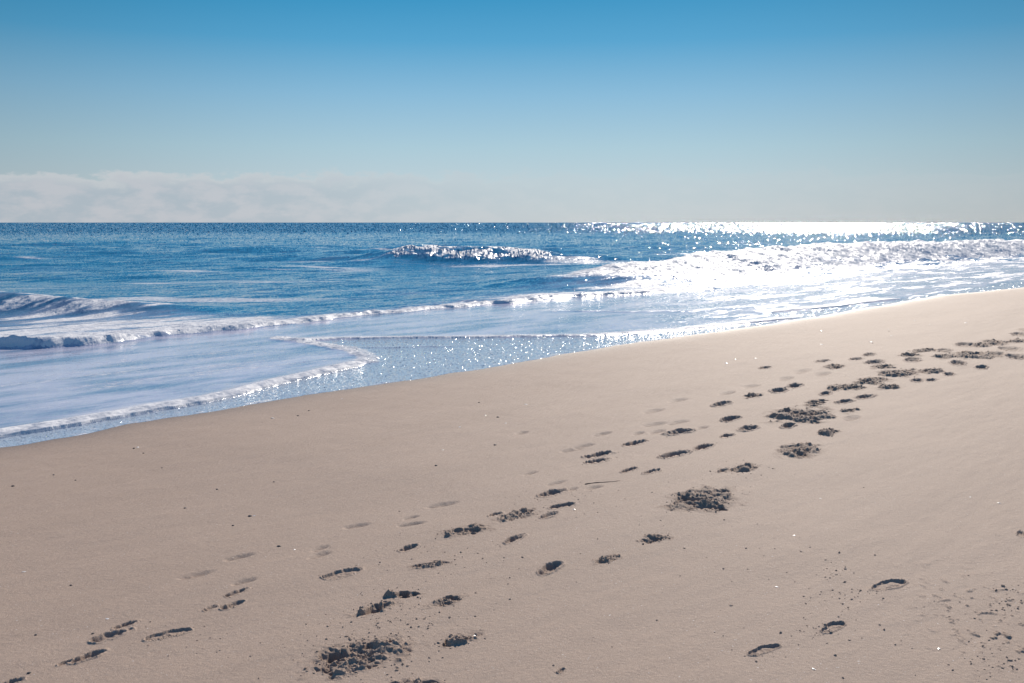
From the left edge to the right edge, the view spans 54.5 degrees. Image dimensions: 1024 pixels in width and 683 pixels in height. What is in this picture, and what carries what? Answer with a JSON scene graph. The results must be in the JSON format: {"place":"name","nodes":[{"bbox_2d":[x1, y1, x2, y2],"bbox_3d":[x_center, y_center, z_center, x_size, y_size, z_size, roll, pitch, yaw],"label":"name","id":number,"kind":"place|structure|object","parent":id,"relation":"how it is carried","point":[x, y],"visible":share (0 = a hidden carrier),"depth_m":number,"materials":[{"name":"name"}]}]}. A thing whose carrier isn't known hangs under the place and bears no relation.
{"place":"outdoors","nodes":[
{"label":"outdoors","id":0,"kind":"place"},
{"bbox_2d":[0,287,1023,682],"bbox_3d":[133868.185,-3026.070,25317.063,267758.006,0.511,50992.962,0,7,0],"label":"sand","id":1,"kind":"structure","parent":0,"point":[920,485],"depth_m":5.92,"materials":[{"name":"sand"}]},
{"bbox_2d":[3,676,31,682],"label":"footprint","id":2,"kind":"object","parent":1,"relation":"on","point":[21,679],"visible":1,"depth_m":3.89},
{"bbox_2d":[56,658,72,666],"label":"footprint","id":3,"kind":"object","parent":1,"relation":"on","point":[63,663],"visible":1,"depth_m":4.05},
{"bbox_2d":[62,647,110,665],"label":"footprint","id":4,"kind":"object","parent":1,"relation":"on","point":[89,656],"visible":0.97,"depth_m":4.11},
{"bbox_2d":[86,627,137,644],"bbox_3d":[-1.736,1.282,4.317,0.118,0.033,0.235,5,9,38],"label":"footprint","id":5,"kind":"object","parent":1,"relation":"on","point":[105,637],"visible":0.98,"depth_m":4.32},
{"bbox_2d":[110,619,141,630],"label":"footprint","id":6,"kind":"object","parent":1,"relation":"on","point":[130,623],"visible":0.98,"depth_m":4.44},
{"bbox_2d":[137,627,199,642],"bbox_3d":[-1.490,1.273,4.317,0.268,0.018,0.102,-4,8,-32],"label":"footprint","id":7,"kind":"object","parent":1,"relation":"on","point":[176,632],"visible":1,"depth_m":4.32},
{"bbox_2d":[176,570,218,580],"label":"footprint","id":8,"kind":"object","parent":1,"relation":"on","point":[194,576],"visible":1,"depth_m":5.12},
{"bbox_2d":[197,604,219,612],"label":"footprint","id":9,"kind":"object","parent":1,"relation":"on","point":[210,608],"visible":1,"depth_m":4.62},
{"bbox_2d":[218,599,247,610],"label":"footprint","id":10,"kind":"object","parent":1,"relation":"on","point":[233,605],"visible":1,"depth_m":4.66},
{"bbox_2d":[223,586,251,597],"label":"footprint","id":11,"kind":"object","parent":1,"relation":"on","point":[234,593],"visible":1,"depth_m":4.82},
{"bbox_2d":[222,552,257,562],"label":"footprint","id":12,"kind":"object","parent":1,"relation":"on","point":[245,556],"visible":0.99,"depth_m":5.40},
{"bbox_2d":[230,577,260,586],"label":"footprint","id":13,"kind":"object","parent":1,"relation":"on","point":[243,582],"visible":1,"depth_m":4.99},
{"bbox_2d":[307,550,335,559],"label":"footprint","id":14,"kind":"object","parent":1,"relation":"on","point":[322,555],"visible":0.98,"depth_m":5.40},
{"bbox_2d":[310,545,332,552],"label":"footprint","id":15,"kind":"object","parent":1,"relation":"on","point":[319,549],"visible":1,"depth_m":5.52},
{"bbox_2d":[312,565,369,580],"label":"footprint","id":16,"kind":"object","parent":1,"relation":"on","point":[341,573],"visible":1,"depth_m":5.08},
{"bbox_2d":[342,523,374,529],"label":"footprint","id":17,"kind":"object","parent":1,"relation":"on","point":[358,526],"visible":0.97,"depth_m":5.96},
{"bbox_2d":[283,628,435,682],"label":"churned sand","id":18,"kind":"structure","parent":1,"relation":"on","point":[342,657],"depth_m":4.06,"materials":[{"name":"sand"}]},
{"bbox_2d":[342,598,408,620],"bbox_3d":[-0.630,1.244,4.581,0.181,0.078,0.336,6,9,42],"label":"footprint","id":19,"kind":"object","parent":1,"relation":"on","point":[373,609],"visible":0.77,"depth_m":4.58},
{"bbox_2d":[379,588,428,599],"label":"footprint","id":20,"kind":"object","parent":1,"relation":"on","point":[399,594],"visible":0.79,"depth_m":4.76},
{"bbox_2d":[394,543,421,552],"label":"footprint","id":21,"kind":"object","parent":1,"relation":"on","point":[407,548],"visible":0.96,"depth_m":5.50},
{"bbox_2d":[396,521,427,527],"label":"footprint","id":22,"kind":"object","parent":1,"relation":"on","point":[415,524],"visible":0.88,"depth_m":5.96},
{"bbox_2d":[387,675,447,682],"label":"footprint","id":23,"kind":"object","parent":1,"relation":"on","point":[432,679],"visible":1,"depth_m":3.82},
{"bbox_2d":[405,559,460,571],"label":"footprint","id":24,"kind":"object","parent":1,"relation":"on","point":[430,565],"visible":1,"depth_m":5.16},
{"bbox_2d":[424,501,462,508],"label":"footprint","id":25,"kind":"object","parent":1,"relation":"on","point":[444,505],"visible":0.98,"depth_m":6.41},
{"bbox_2d":[418,592,477,611],"bbox_3d":[-0.311,1.226,4.646,0.342,0.045,0.156,-5,9,-38],"label":"footprint","id":26,"kind":"object","parent":1,"relation":"on","point":[442,602],"visible":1,"depth_m":4.65},
{"bbox_2d":[424,628,492,654],"bbox_3d":[-0.228,1.258,4.191,0.329,0.046,0.154,-7,10,-44],"label":"footprint","id":27,"kind":"object","parent":1,"relation":"on","point":[457,640],"visible":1,"depth_m":4.18},
{"bbox_2d":[433,522,506,540],"bbox_3d":[-0.247,1.106,5.787,0.472,0.057,0.265,-3,8,-26],"label":"footprint","id":28,"kind":"object","parent":1,"relation":"on","point":[468,530],"visible":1,"depth_m":5.79},
{"bbox_2d":[487,511,505,516],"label":"footprint","id":29,"kind":"object","parent":1,"relation":"on","point":[496,513],"visible":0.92,"depth_m":6.13},
{"bbox_2d":[500,533,529,546],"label":"footprint","id":30,"kind":"object","parent":1,"relation":"on","point":[510,540],"visible":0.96,"depth_m":5.60},
{"bbox_2d":[487,507,545,524],"bbox_3d":[0.038,1.060,6.069,0.426,0.044,0.229,-6,9,-41],"label":"footprint","id":31,"kind":"object","parent":1,"relation":"on","point":[522,513],"visible":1,"depth_m":6.06},
{"bbox_2d":[530,560,566,577],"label":"footprint","id":32,"kind":"object","parent":1,"relation":"on","point":[546,569],"visible":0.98,"depth_m":5.11},
{"bbox_2d":[538,510,562,519],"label":"footprint","id":33,"kind":"object","parent":1,"relation":"on","point":[550,514],"visible":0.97,"depth_m":6.07},
{"bbox_2d":[536,488,568,497],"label":"footprint","id":34,"kind":"object","parent":1,"relation":"on","point":[552,492],"visible":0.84,"depth_m":6.61},
{"bbox_2d":[545,480,569,486],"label":"footprint","id":35,"kind":"object","parent":1,"relation":"on","point":[556,483],"visible":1,"depth_m":6.89},
{"bbox_2d":[546,501,580,509],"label":"footprint","id":36,"kind":"object","parent":1,"relation":"on","point":[563,505],"visible":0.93,"depth_m":6.27},
{"bbox_2d":[572,443,597,449],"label":"footprint","id":37,"kind":"object","parent":1,"relation":"on","point":[578,447],"visible":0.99,"depth_m":8.13},
{"bbox_2d":[148,461,1022,680],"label":"sand crumbs","id":38,"kind":"object","parent":1,"relation":"on","point":[397,667],"visible":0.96,"depth_m":4.37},
{"bbox_2d":[585,485,605,490],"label":"footprint","id":39,"kind":"object","parent":1,"relation":"on","point":[594,487],"visible":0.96,"depth_m":6.73},
{"bbox_2d":[582,457,616,464],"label":"footprint","id":40,"kind":"object","parent":1,"relation":"on","point":[596,461],"visible":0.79,"depth_m":7.57},
{"bbox_2d":[581,450,618,458],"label":"footprint","id":41,"kind":"object","parent":1,"relation":"on","point":[596,455],"visible":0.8,"depth_m":7.81},
{"bbox_2d":[592,431,614,436],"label":"footprint","id":42,"kind":"object","parent":1,"relation":"on","point":[604,434],"visible":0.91,"depth_m":8.64},
{"bbox_2d":[586,554,624,566],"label":"footprint","id":43,"kind":"object","parent":1,"relation":"on","point":[607,559],"visible":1,"depth_m":5.19},
{"bbox_2d":[619,466,640,473],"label":"footprint","id":44,"kind":"object","parent":1,"relation":"on","point":[629,470],"visible":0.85,"depth_m":7.21},
{"bbox_2d":[621,439,649,446],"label":"footprint","id":45,"kind":"object","parent":1,"relation":"on","point":[634,443],"visible":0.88,"depth_m":8.19},
{"bbox_2d":[640,468,663,474],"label":"footprint","id":46,"kind":"object","parent":1,"relation":"on","point":[651,471],"visible":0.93,"depth_m":7.13},
{"bbox_2d":[640,422,670,426],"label":"footprint","id":47,"kind":"object","parent":1,"relation":"on","point":[656,424],"visible":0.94,"depth_m":9.04},
{"bbox_2d":[642,408,668,413],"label":"footprint","id":48,"kind":"object","parent":1,"relation":"on","point":[655,411],"visible":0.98,"depth_m":9.77},
{"bbox_2d":[632,533,679,544],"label":"footprint","id":49,"kind":"object","parent":1,"relation":"on","point":[651,539],"visible":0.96,"depth_m":5.55},
{"bbox_2d":[649,429,668,434],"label":"footprint","id":50,"kind":"object","parent":1,"relation":"on","point":[658,432],"visible":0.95,"depth_m":8.70},
{"bbox_2d":[656,449,695,459],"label":"footprint","id":51,"kind":"object","parent":1,"relation":"on","point":[675,454],"visible":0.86,"depth_m":7.69},
{"bbox_2d":[667,398,690,402],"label":"footprint","id":52,"kind":"object","parent":1,"relation":"on","point":[680,400],"visible":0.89,"depth_m":10.43},
{"bbox_2d":[660,428,699,435],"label":"footprint","id":53,"kind":"object","parent":1,"relation":"on","point":[678,431],"visible":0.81,"depth_m":8.65},
{"bbox_2d":[668,420,693,425],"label":"footprint","id":54,"kind":"object","parent":1,"relation":"on","point":[680,422],"visible":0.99,"depth_m":9.10},
{"bbox_2d":[649,482,753,517],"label":"churned sand","id":55,"kind":"structure","parent":1,"relation":"on","point":[703,500],"depth_m":6.29,"materials":[{"name":"sand"}]},
{"bbox_2d":[692,443,717,450],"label":"footprint","id":56,"kind":"object","parent":1,"relation":"on","point":[705,446],"visible":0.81,"depth_m":7.97},
{"bbox_2d":[709,400,733,407],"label":"footprint","id":57,"kind":"object","parent":1,"relation":"on","point":[719,404],"visible":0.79,"depth_m":10.10},
{"bbox_2d":[715,467,729,473],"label":"footprint","id":58,"kind":"object","parent":1,"relation":"on","point":[720,470],"visible":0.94,"depth_m":7.13},
{"bbox_2d":[719,433,735,438],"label":"footprint","id":59,"kind":"object","parent":1,"relation":"on","point":[725,435],"visible":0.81,"depth_m":8.41},
{"bbox_2d":[719,391,738,395],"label":"footprint","id":60,"kind":"object","parent":1,"relation":"on","point":[729,393],"visible":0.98,"depth_m":10.80},
{"bbox_2d":[717,415,743,422],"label":"footprint","id":61,"kind":"object","parent":1,"relation":"on","point":[729,418],"visible":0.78,"depth_m":9.24},
{"bbox_2d":[723,462,765,474],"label":"footprint","id":62,"kind":"object","parent":1,"relation":"on","point":[746,467],"visible":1,"depth_m":7.12},
{"bbox_2d":[734,424,762,431],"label":"footprint","id":63,"kind":"object","parent":1,"relation":"on","point":[748,428],"visible":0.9,"depth_m":8.73},
{"bbox_2d":[742,384,764,388],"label":"footprint","id":64,"kind":"object","parent":1,"relation":"on","point":[752,386],"visible":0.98,"depth_m":11.27},
{"bbox_2d":[738,392,769,398],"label":"footprint","id":65,"kind":"object","parent":1,"relation":"on","point":[750,395],"visible":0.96,"depth_m":10.51},
{"bbox_2d":[744,643,784,656],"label":"footprint","id":66,"kind":"object","parent":1,"relation":"on","point":[762,650],"visible":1,"depth_m":4.03},
{"bbox_2d":[768,386,790,393],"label":"footprint","id":67,"kind":"object","parent":1,"relation":"on","point":[780,390],"visible":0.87,"depth_m":10.91},
{"bbox_2d":[778,376,797,381],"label":"footprint","id":68,"kind":"object","parent":1,"relation":"on","point":[787,378],"visible":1,"depth_m":11.77},
{"bbox_2d":[778,422,798,429],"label":"footprint","id":69,"kind":"object","parent":1,"relation":"on","point":[785,426],"visible":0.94,"depth_m":8.75},
{"bbox_2d":[785,382,805,388],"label":"footprint","id":70,"kind":"object","parent":1,"relation":"on","point":[794,385],"visible":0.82,"depth_m":11.23},
{"bbox_2d":[751,404,853,426],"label":"churned sand","id":71,"kind":"structure","parent":1,"relation":"on","point":[799,415],"depth_m":9.18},
{"bbox_2d":[770,442,835,461],"bbox_3d":[2.214,0.855,7.680,0.436,0.074,0.763,5,8,34],"label":"footprint","id":72,"kind":"object","parent":1,"relation":"on","point":[791,452],"visible":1,"depth_m":7.66},
{"bbox_2d":[792,368,815,373],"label":"footprint","id":73,"kind":"object","parent":1,"relation":"on","point":[805,371],"visible":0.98,"depth_m":12.35},
{"bbox_2d":[798,398,833,408],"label":"footprint","id":74,"kind":"object","parent":1,"relation":"on","point":[817,402],"visible":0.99,"depth_m":9.91},
{"bbox_2d":[813,359,832,362],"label":"footprint","id":75,"kind":"object","parent":1,"relation":"on","point":[822,361],"visible":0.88,"depth_m":13.32},
{"bbox_2d":[814,371,834,376],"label":"footprint","id":76,"kind":"object","parent":1,"relation":"on","point":[826,373],"visible":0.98,"depth_m":12.07},
{"bbox_2d":[818,391,833,396],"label":"footprint","id":77,"kind":"object","parent":1,"relation":"on","point":[825,393],"visible":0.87,"depth_m":10.53},
{"bbox_2d":[810,427,845,436],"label":"footprint","id":78,"kind":"object","parent":1,"relation":"on","point":[828,432],"visible":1,"depth_m":8.30},
{"bbox_2d":[816,620,850,634],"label":"footprint","id":79,"kind":"object","parent":1,"relation":"on","point":[841,625],"visible":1,"depth_m":4.25},
{"bbox_2d":[818,363,852,369],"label":"footprint","id":80,"kind":"object","parent":1,"relation":"on","point":[832,366],"visible":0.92,"depth_m":12.59},
{"bbox_2d":[822,383,855,392],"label":"footprint","id":81,"kind":"object","parent":1,"relation":"on","point":[833,388],"visible":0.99,"depth_m":10.78},
{"bbox_2d":[834,398,857,403],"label":"footprint","id":82,"kind":"object","parent":1,"relation":"on","point":[846,401],"visible":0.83,"depth_m":9.95},
{"bbox_2d":[839,408,863,412],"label":"footprint","id":83,"kind":"object","parent":1,"relation":"on","point":[851,410],"visible":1,"depth_m":9.40},
{"bbox_2d":[843,415,864,421],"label":"footprint","id":84,"kind":"object","parent":1,"relation":"on","point":[852,418],"visible":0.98,"depth_m":9.07},
{"bbox_2d":[847,357,865,360],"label":"footprint","id":85,"kind":"object","parent":1,"relation":"on","point":[856,359],"visible":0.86,"depth_m":13.39},
{"bbox_2d":[849,384,870,390],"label":"footprint","id":86,"kind":"object","parent":1,"relation":"on","point":[855,387],"visible":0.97,"depth_m":10.78},
{"bbox_2d":[852,393,878,399],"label":"footprint","id":87,"kind":"object","parent":1,"relation":"on","point":[864,396],"visible":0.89,"depth_m":10.26},
{"bbox_2d":[861,352,877,356],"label":"footprint","id":88,"kind":"object","parent":1,"relation":"on","point":[868,354],"visible":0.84,"depth_m":13.87},
{"bbox_2d":[848,376,899,385],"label":"footprint","id":89,"kind":"object","parent":1,"relation":"on","point":[872,381],"visible":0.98,"depth_m":11.25},
{"bbox_2d":[862,359,886,364],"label":"footprint","id":90,"kind":"object","parent":1,"relation":"on","point":[875,361],"visible":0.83,"depth_m":13.06},
{"bbox_2d":[868,363,900,369],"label":"footprint","id":91,"kind":"object","parent":1,"relation":"on","point":[887,366],"visible":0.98,"depth_m":12.45},
{"bbox_2d":[859,578,912,593],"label":"footprint","id":92,"kind":"object","parent":1,"relation":"on","point":[889,585],"visible":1,"depth_m":4.73},
{"bbox_2d":[871,383,903,390],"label":"footprint","id":93,"kind":"object","parent":1,"relation":"on","point":[890,386],"visible":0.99,"depth_m":10.71},
{"bbox_2d":[870,368,924,378],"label":"churned sand","id":94,"kind":"structure","parent":1,"relation":"on","point":[907,373],"depth_m":11.76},
{"bbox_2d":[895,351,928,357],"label":"footprint","id":95,"kind":"object","parent":1,"relation":"on","point":[908,354],"visible":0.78,"depth_m":13.59},
{"bbox_2d":[902,357,923,362],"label":"footprint","id":96,"kind":"object","parent":1,"relation":"on","point":[912,359],"visible":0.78,"depth_m":13.14},
{"bbox_2d":[909,378,924,382],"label":"footprint","id":97,"kind":"object","parent":1,"relation":"on","point":[918,380],"visible":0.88,"depth_m":11.31},
{"bbox_2d":[903,348,938,352],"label":"footprint","id":98,"kind":"object","parent":1,"relation":"on","point":[924,350],"visible":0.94,"depth_m":14.06},
{"bbox_2d":[922,367,947,374],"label":"footprint","id":99,"kind":"object","parent":1,"relation":"on","point":[934,370],"visible":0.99,"depth_m":11.87},
{"bbox_2d":[927,354,955,360],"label":"footprint","id":100,"kind":"object","parent":1,"relation":"on","point":[940,357],"visible":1,"depth_m":13.25},
{"bbox_2d":[936,348,953,352],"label":"footprint","id":101,"kind":"object","parent":1,"relation":"on","point":[943,350],"visible":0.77,"depth_m":14.19},
{"bbox_2d":[947,359,968,366],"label":"footprint","id":102,"kind":"object","parent":1,"relation":"on","point":[957,363],"visible":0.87,"depth_m":12.72},
{"bbox_2d":[950,342,974,347],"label":"footprint","id":103,"kind":"object","parent":1,"relation":"on","point":[964,344],"visible":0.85,"depth_m":14.96},
{"bbox_2d":[937,350,1004,360],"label":"churned sand","id":104,"kind":"structure","parent":1,"relation":"on","point":[974,355],"depth_m":13.19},
{"bbox_2d":[972,364,990,369],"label":"footprint","id":105,"kind":"object","parent":1,"relation":"on","point":[981,367],"visible":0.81,"depth_m":12.33},
{"bbox_2d":[972,342,993,348],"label":"footprint","id":106,"kind":"object","parent":1,"relation":"on","point":[979,345],"visible":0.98,"depth_m":14.49},
{"bbox_2d":[972,338,1014,346],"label":"footprint","id":107,"kind":"object","parent":1,"relation":"on","point":[994,342],"visible":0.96,"depth_m":14.92},
{"bbox_2d":[989,351,1006,355],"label":"footprint","id":108,"kind":"object","parent":1,"relation":"on","point":[998,353],"visible":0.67,"depth_m":13.69},
{"bbox_2d":[993,346,1023,351],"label":"footprint","id":109,"kind":"object","parent":1,"relation":"on","point":[1009,349],"visible":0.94,"depth_m":14.20},
{"bbox_2d":[1004,353,1023,359],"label":"footprint","id":110,"kind":"object","parent":1,"relation":"on","point":[1010,356],"visible":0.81,"depth_m":13.27},
{"bbox_2d":[1006,331,1023,336],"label":"footprint","id":111,"kind":"object","parent":1,"relation":"on","point":[1017,334],"visible":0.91,"depth_m":16.23},
{"bbox_2d":[1006,338,1023,343],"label":"footprint","id":112,"kind":"object","parent":1,"relation":"on","point":[1018,341],"visible":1,"depth_m":15.03},
{"bbox_2d":[0,223,1023,447],"bbox_3d":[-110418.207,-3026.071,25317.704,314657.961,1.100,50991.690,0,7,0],"label":"water","id":113,"kind":"structure","parent":0,"point":[219,272],"depth_m":28.93,"materials":[{"name":"liquid"}]},
{"bbox_2d":[0,291,198,313],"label":"breaking wave","id":114,"kind":"object","parent":113,"relation":"on","point":[14,302],"visible":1,"depth_m":22.69,"materials":[{"name":"liquid"}]},
{"bbox_2d":[0,358,373,438],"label":"foam edge","id":115,"kind":"object","parent":113,"relation":"on","point":[63,423],"visible":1,"depth_m":11.07,"materials":[{"name":"liquid"}]},
{"bbox_2d":[0,289,639,348],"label":"breaking wave","id":116,"kind":"object","parent":113,"relation":"on","point":[39,342],"visible":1,"depth_m":19.87,"materials":[{"name":"liquid"}]},
{"bbox_2d":[359,345,465,347],"bbox_3d":[-1.673,0.079,16.503,1.896,0.023,0.299,-1,7,-9],"label":"foam edge","id":117,"kind":"object","parent":113,"relation":"on","point":[414,346],"visible":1,"depth_m":16.46,"materials":[{"name":"liquid"}]},
{"bbox_2d":[314,245,656,261],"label":"breaking wave","id":118,"kind":"object","parent":113,"relation":"on","point":[464,253],"visible":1,"depth_m":52.62,"materials":[{"name":"liquid"}]},
{"bbox_2d":[267,317,799,363],"bbox_3d":[0.764,-0.300,19.515,11.053,0.061,4.172,-6,9,-40],"label":"foam edge","id":119,"kind":"object","parent":113,"relation":"on","point":[357,352],"visible":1,"depth_m":17.80,"materials":[{"name":"liquid"}]},
{"bbox_2d":[496,239,1023,283],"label":"breaking wave","id":120,"kind":"object","parent":113,"relation":"on","point":[744,262],"visible":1,"depth_m":42.40,"materials":[{"name":"liquid"}]},
{"bbox_2d":[747,298,902,312],"bbox_3d":[8.016,-0.928,24.896,6.620,0.030,0.931,-6,9,-42],"label":"foam edge","id":121,"kind":"object","parent":113,"relation":"on","point":[836,304],"visible":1,"depth_m":24.39,"materials":[{"name":"liquid"}]},
{"bbox_2d":[0,0,1023,222],"label":"sky","id":122,"kind":"structure","parent":0,"point":[112,111],"materials":[{"name":"blue"}]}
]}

